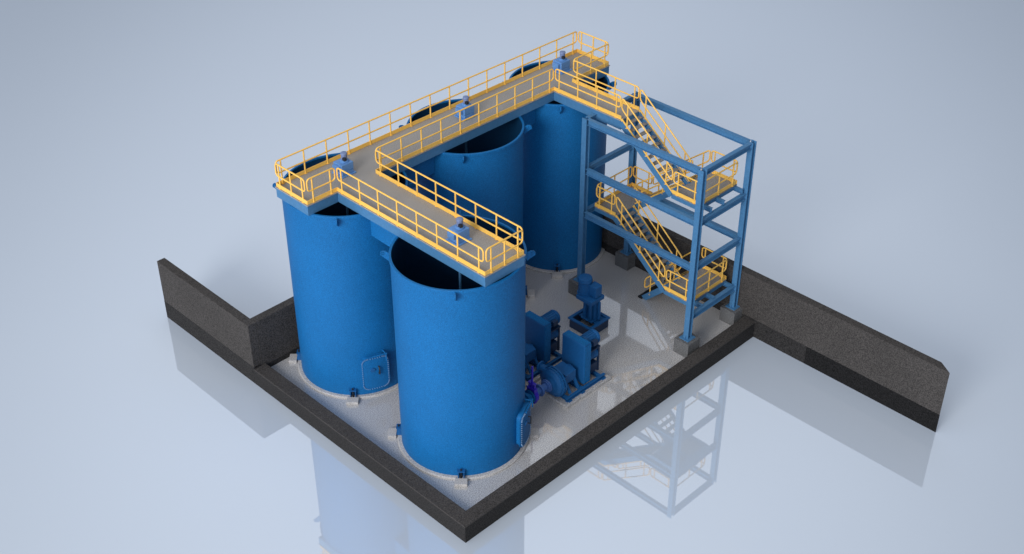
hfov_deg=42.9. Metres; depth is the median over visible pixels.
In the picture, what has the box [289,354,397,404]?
tank plinth
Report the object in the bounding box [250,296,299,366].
retaining wall
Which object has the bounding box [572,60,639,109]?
guard railing
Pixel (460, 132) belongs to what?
guard railing
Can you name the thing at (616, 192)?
guard railing
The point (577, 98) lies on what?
guard railing
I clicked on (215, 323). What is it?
retaining wall
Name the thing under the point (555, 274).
tank plinth
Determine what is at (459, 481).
tank plinth
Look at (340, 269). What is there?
storage tank
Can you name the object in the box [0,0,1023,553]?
ground
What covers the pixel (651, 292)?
stair flight
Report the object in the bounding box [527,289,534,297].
tank plinth
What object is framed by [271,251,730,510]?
concrete slab
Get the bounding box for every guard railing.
[274,163,307,204]
[275,31,576,183]
[306,168,337,204]
[336,168,484,275]
[375,69,553,170]
[375,150,522,251]
[485,230,523,275]
[554,69,621,118]
[572,44,608,79]
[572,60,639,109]
[577,31,608,63]
[595,186,615,215]
[596,166,632,203]
[632,166,652,194]
[664,270,687,300]
[672,171,696,203]
[695,260,726,299]
[701,247,726,276]
[704,162,737,203]
[711,150,737,183]
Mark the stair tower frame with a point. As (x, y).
(697, 220)
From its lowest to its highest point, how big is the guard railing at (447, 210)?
1.107 m
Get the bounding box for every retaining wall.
[157,258,261,383]
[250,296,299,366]
[602,215,949,431]
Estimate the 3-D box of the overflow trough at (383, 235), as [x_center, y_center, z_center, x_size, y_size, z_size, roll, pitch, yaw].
[-4.343,-1.841,50.206,1.958,0.940,1.321,30,44,36]
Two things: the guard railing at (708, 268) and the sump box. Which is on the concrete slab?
the sump box
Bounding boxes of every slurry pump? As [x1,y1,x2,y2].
[525,310,561,381]
[536,329,605,402]
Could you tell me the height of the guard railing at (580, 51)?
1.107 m
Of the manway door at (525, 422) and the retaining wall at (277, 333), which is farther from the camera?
the retaining wall at (277, 333)
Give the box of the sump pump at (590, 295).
[576,273,603,323]
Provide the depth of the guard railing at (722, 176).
55.66 m
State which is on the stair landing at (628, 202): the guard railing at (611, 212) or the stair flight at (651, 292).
the guard railing at (611, 212)
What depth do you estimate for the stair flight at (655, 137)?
55.27 m
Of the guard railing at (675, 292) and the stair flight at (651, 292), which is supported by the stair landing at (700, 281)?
the guard railing at (675, 292)
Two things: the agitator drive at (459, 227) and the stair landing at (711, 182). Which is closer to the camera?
the agitator drive at (459, 227)
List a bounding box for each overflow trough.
[370,220,396,246]
[405,157,434,183]
[521,109,535,125]
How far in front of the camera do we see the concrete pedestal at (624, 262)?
62.55 m
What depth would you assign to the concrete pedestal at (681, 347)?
56.97 m
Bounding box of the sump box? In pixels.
[568,308,609,333]
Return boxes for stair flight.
[613,187,682,292]
[619,90,690,196]
[634,150,710,209]
[638,252,690,299]
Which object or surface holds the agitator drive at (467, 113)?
on the elevated walkway
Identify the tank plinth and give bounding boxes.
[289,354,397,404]
[388,428,537,486]
[526,248,604,277]
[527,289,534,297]
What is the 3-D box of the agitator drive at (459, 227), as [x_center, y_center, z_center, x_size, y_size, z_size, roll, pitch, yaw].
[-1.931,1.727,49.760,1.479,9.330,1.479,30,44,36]
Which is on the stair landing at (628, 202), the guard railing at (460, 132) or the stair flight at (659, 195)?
the stair flight at (659, 195)
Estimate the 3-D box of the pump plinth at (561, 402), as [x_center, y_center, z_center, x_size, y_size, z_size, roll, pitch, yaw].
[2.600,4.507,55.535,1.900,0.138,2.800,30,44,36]
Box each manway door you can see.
[360,355,389,389]
[520,401,530,446]
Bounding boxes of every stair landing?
[594,186,651,219]
[663,268,732,306]
[671,173,743,212]
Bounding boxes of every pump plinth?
[525,350,561,386]
[539,370,610,408]
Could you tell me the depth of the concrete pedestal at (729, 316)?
58.87 m
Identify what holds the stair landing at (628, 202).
attached to the stair tower frame
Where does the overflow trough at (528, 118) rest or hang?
attached to the storage tank at (486, 171)
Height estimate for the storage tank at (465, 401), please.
8.870 m
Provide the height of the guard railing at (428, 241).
1.107 m
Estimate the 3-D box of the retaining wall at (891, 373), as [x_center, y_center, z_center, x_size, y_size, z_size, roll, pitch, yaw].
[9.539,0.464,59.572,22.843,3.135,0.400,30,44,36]
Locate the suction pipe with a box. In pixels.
[536,381,549,395]
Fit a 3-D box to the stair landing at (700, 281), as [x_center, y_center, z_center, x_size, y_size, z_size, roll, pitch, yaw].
[8.309,0.513,57.958,1.909,0.265,2.590,30,44,36]
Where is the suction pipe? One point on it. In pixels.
(543, 387)
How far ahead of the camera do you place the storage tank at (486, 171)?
55.32 m
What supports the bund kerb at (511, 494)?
on the ground
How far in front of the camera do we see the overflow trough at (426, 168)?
54.02 m
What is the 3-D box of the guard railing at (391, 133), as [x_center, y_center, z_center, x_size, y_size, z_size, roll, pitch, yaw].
[-3.071,-7.476,55.480,0.100,1.107,17.290,30,44,36]
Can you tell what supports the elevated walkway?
on the storage tank at (465, 401)
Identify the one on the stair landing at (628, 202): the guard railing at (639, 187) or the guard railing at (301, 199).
the guard railing at (639, 187)
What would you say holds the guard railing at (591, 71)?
on the elevated walkway
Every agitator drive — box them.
[332,151,355,215]
[446,217,471,289]
[454,95,474,152]
[551,51,571,103]
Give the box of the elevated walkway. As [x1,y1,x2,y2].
[275,52,638,286]
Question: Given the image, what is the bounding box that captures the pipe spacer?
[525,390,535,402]
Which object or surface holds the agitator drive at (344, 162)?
on the elevated walkway
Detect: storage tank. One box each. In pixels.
[272,153,415,396]
[380,211,535,477]
[399,99,531,294]
[509,60,616,271]
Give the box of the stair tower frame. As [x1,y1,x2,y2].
[573,91,756,341]
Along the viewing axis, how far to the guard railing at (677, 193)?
54.24 m
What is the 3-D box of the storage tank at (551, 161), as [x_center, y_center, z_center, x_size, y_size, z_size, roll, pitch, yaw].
[2.151,-5.256,61.833,4.630,8.870,4.630,30,44,36]
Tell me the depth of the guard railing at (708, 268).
58.49 m
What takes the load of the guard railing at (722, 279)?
on the stair landing at (700, 281)
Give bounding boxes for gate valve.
[525,366,538,403]
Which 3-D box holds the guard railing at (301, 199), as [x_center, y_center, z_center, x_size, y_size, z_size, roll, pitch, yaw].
[-8.490,-3.597,49.887,1.959,1.107,0.100,30,44,36]
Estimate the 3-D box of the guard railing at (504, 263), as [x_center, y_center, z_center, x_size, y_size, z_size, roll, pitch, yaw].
[-0.264,-0.884,45.938,0.100,1.107,1.934,30,44,36]
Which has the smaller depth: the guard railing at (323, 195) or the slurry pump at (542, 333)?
the guard railing at (323, 195)
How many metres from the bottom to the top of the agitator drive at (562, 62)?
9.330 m
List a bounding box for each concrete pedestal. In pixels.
[568,275,592,296]
[615,247,635,270]
[673,332,699,356]
[719,301,741,324]
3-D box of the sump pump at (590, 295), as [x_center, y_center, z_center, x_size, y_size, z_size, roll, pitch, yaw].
[3.446,0.932,58.115,1.125,2.155,0.880,30,44,36]
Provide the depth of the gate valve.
53.32 m
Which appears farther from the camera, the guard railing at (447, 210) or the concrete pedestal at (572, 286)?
the concrete pedestal at (572, 286)
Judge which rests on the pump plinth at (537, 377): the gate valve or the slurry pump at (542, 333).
the slurry pump at (542, 333)
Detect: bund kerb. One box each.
[254,363,465,542]
[465,317,754,541]
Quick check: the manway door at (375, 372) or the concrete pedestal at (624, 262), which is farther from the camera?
the concrete pedestal at (624, 262)
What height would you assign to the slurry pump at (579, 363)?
2.238 m
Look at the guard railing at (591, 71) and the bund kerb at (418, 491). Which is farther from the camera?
the guard railing at (591, 71)
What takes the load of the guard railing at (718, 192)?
on the stair landing at (711, 182)

